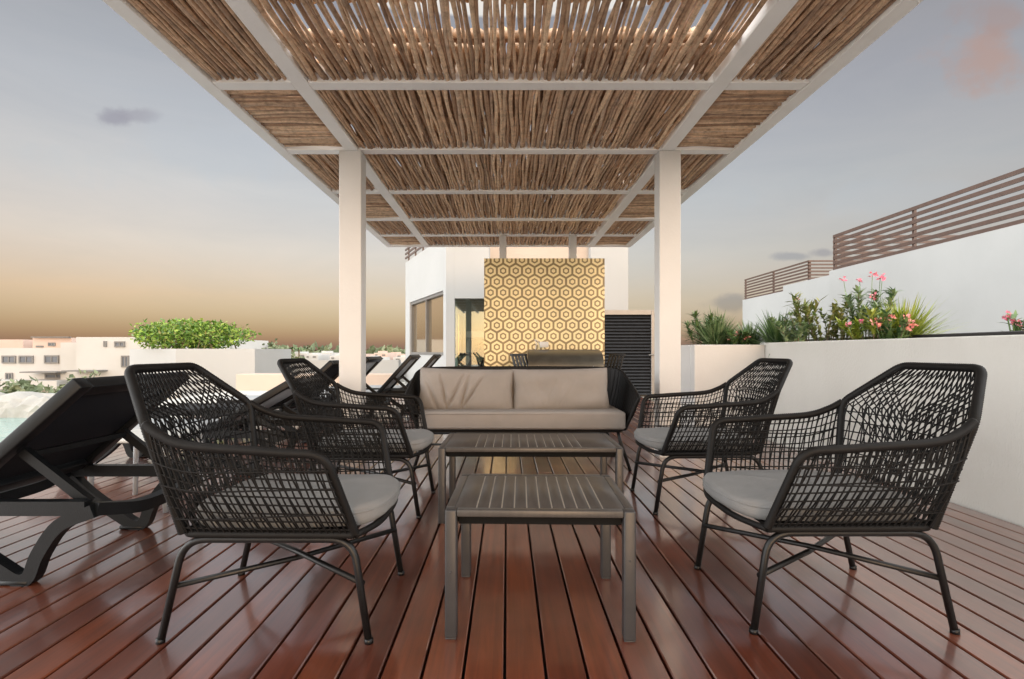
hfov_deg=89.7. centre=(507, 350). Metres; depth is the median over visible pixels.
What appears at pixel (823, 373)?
planter wall
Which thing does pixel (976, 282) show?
neighbour building
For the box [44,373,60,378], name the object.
window
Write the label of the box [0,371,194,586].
sun lounger
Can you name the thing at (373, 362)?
sun lounger
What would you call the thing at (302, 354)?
building
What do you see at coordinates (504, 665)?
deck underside
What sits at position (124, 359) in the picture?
window
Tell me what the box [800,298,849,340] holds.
dry shrub
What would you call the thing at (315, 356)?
building
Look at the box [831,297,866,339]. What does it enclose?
leafy shrub
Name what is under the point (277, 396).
sun lounger
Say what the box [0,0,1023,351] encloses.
sky
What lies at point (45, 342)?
building
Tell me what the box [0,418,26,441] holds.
pool water
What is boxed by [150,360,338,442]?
sun lounger
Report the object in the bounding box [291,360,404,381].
parapet wall
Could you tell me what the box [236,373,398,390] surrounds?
wall
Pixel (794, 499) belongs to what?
woven armchair
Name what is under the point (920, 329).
strappy plant
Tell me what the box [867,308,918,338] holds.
flowering shrub
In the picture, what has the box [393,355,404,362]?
building
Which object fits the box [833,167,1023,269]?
roof railing
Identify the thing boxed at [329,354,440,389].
sun lounger
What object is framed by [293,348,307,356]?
palm tree
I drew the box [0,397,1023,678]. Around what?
deck floor
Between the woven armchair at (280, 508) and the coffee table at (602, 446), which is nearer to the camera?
the woven armchair at (280, 508)
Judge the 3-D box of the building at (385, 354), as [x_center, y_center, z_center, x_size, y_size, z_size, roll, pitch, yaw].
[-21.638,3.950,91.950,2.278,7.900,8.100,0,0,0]
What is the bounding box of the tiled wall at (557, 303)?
[484,258,604,366]
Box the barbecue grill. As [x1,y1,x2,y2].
[527,350,603,366]
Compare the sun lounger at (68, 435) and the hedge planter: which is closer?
the sun lounger at (68, 435)
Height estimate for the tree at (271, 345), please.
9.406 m
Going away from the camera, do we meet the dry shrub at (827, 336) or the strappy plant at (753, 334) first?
the dry shrub at (827, 336)
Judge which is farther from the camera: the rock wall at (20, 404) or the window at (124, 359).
the window at (124, 359)
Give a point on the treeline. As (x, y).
(372, 350)
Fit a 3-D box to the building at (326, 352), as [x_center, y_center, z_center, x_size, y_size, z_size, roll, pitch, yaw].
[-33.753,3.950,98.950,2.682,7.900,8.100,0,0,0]
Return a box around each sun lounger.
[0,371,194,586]
[96,377,321,475]
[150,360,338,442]
[216,356,390,418]
[320,354,420,416]
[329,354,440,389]
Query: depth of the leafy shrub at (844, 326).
4.51 m
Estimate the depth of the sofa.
4.00 m
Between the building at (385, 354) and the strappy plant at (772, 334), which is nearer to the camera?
the strappy plant at (772, 334)
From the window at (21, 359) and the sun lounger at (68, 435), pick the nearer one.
the sun lounger at (68, 435)
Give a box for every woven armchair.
[124,362,404,644]
[277,358,434,518]
[630,358,792,514]
[694,362,987,634]
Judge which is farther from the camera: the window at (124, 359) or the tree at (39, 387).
the window at (124, 359)
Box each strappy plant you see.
[681,305,753,344]
[718,319,766,344]
[736,309,836,354]
[835,292,961,339]
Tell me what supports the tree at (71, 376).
on the ground
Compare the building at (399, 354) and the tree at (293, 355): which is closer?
the tree at (293, 355)
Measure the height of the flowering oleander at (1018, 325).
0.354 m
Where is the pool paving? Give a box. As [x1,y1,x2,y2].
[151,382,406,418]
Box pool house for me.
[405,221,627,382]
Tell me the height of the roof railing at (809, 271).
0.967 m
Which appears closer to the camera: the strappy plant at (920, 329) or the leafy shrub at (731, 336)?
the strappy plant at (920, 329)
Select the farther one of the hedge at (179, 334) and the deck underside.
the hedge at (179, 334)
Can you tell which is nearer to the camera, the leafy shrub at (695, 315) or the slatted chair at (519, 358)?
the leafy shrub at (695, 315)
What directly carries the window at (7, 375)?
in the building at (103, 356)
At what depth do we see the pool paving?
10.45 m
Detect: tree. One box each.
[0,368,100,393]
[0,376,64,392]
[0,380,15,393]
[1,386,53,392]
[261,338,284,348]
[274,346,304,357]
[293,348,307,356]
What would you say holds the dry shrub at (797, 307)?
on the planter wall at (823, 373)
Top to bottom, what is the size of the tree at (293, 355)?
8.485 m
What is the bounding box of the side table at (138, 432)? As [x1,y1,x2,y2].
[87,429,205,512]
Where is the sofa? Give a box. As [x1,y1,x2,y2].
[405,366,640,470]
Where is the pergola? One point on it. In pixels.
(606, 162)
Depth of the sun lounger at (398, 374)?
7.22 m
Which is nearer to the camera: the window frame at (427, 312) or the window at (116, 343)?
the window frame at (427, 312)
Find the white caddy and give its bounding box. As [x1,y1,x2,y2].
[534,339,548,349]
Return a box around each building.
[0,337,75,347]
[0,337,267,399]
[291,352,308,358]
[306,353,334,359]
[321,351,338,353]
[330,354,338,359]
[374,351,396,359]
[391,352,404,356]
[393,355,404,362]
[743,223,1023,342]
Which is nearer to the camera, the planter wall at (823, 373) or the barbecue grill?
the planter wall at (823, 373)
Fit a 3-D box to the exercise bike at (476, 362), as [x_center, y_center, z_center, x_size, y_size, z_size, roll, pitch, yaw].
[-0.742,0.333,12.812,1.058,1.124,0.475,0,0,-25]
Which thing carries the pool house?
on the pool paving
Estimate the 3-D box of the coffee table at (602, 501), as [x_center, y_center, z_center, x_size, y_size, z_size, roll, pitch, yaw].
[0.108,0.698,1.834,0.594,0.406,0.482,0,0,2]
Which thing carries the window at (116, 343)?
in the building at (103, 356)
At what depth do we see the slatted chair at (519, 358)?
6.72 m
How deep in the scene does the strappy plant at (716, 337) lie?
5.80 m
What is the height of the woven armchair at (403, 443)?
0.860 m
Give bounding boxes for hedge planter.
[130,349,290,392]
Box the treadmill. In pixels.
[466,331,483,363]
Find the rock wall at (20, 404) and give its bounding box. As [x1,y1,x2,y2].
[0,391,55,417]
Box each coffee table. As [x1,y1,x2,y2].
[438,433,622,523]
[445,474,635,641]
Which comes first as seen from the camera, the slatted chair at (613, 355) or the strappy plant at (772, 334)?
the strappy plant at (772, 334)
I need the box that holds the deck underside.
[422,457,586,678]
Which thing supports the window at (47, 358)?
in the building at (103, 356)
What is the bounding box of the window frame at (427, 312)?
[411,291,442,354]
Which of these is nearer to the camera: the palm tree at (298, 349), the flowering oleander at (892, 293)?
the flowering oleander at (892, 293)
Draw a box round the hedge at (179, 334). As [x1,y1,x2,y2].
[128,316,261,348]
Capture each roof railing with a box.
[744,260,859,299]
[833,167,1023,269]
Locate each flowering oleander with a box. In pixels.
[839,272,902,339]
[999,310,1023,330]
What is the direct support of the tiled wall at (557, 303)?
on the deck floor
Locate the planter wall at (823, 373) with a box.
[681,331,1023,526]
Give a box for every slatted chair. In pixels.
[510,354,527,365]
[606,353,625,368]
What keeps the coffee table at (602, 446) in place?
on the deck floor
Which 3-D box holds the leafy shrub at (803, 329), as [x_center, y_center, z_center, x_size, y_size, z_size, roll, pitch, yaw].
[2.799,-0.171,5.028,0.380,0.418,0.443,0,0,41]
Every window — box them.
[1,356,15,362]
[5,373,12,379]
[18,356,33,362]
[44,355,58,362]
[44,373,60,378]
[114,341,124,346]
[121,356,128,366]
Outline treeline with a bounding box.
[274,341,404,353]
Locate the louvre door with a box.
[605,310,653,396]
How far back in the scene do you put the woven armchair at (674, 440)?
2.92 m
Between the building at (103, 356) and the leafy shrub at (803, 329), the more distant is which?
the building at (103, 356)
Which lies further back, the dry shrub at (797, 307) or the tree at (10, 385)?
the tree at (10, 385)
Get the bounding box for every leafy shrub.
[682,310,727,344]
[721,328,753,344]
[768,312,813,341]
[830,306,905,339]
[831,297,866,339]
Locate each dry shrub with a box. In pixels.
[783,292,825,340]
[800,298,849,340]
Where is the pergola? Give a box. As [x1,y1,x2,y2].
[102,0,922,457]
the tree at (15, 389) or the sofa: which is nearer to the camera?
the sofa
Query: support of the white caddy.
on the counter

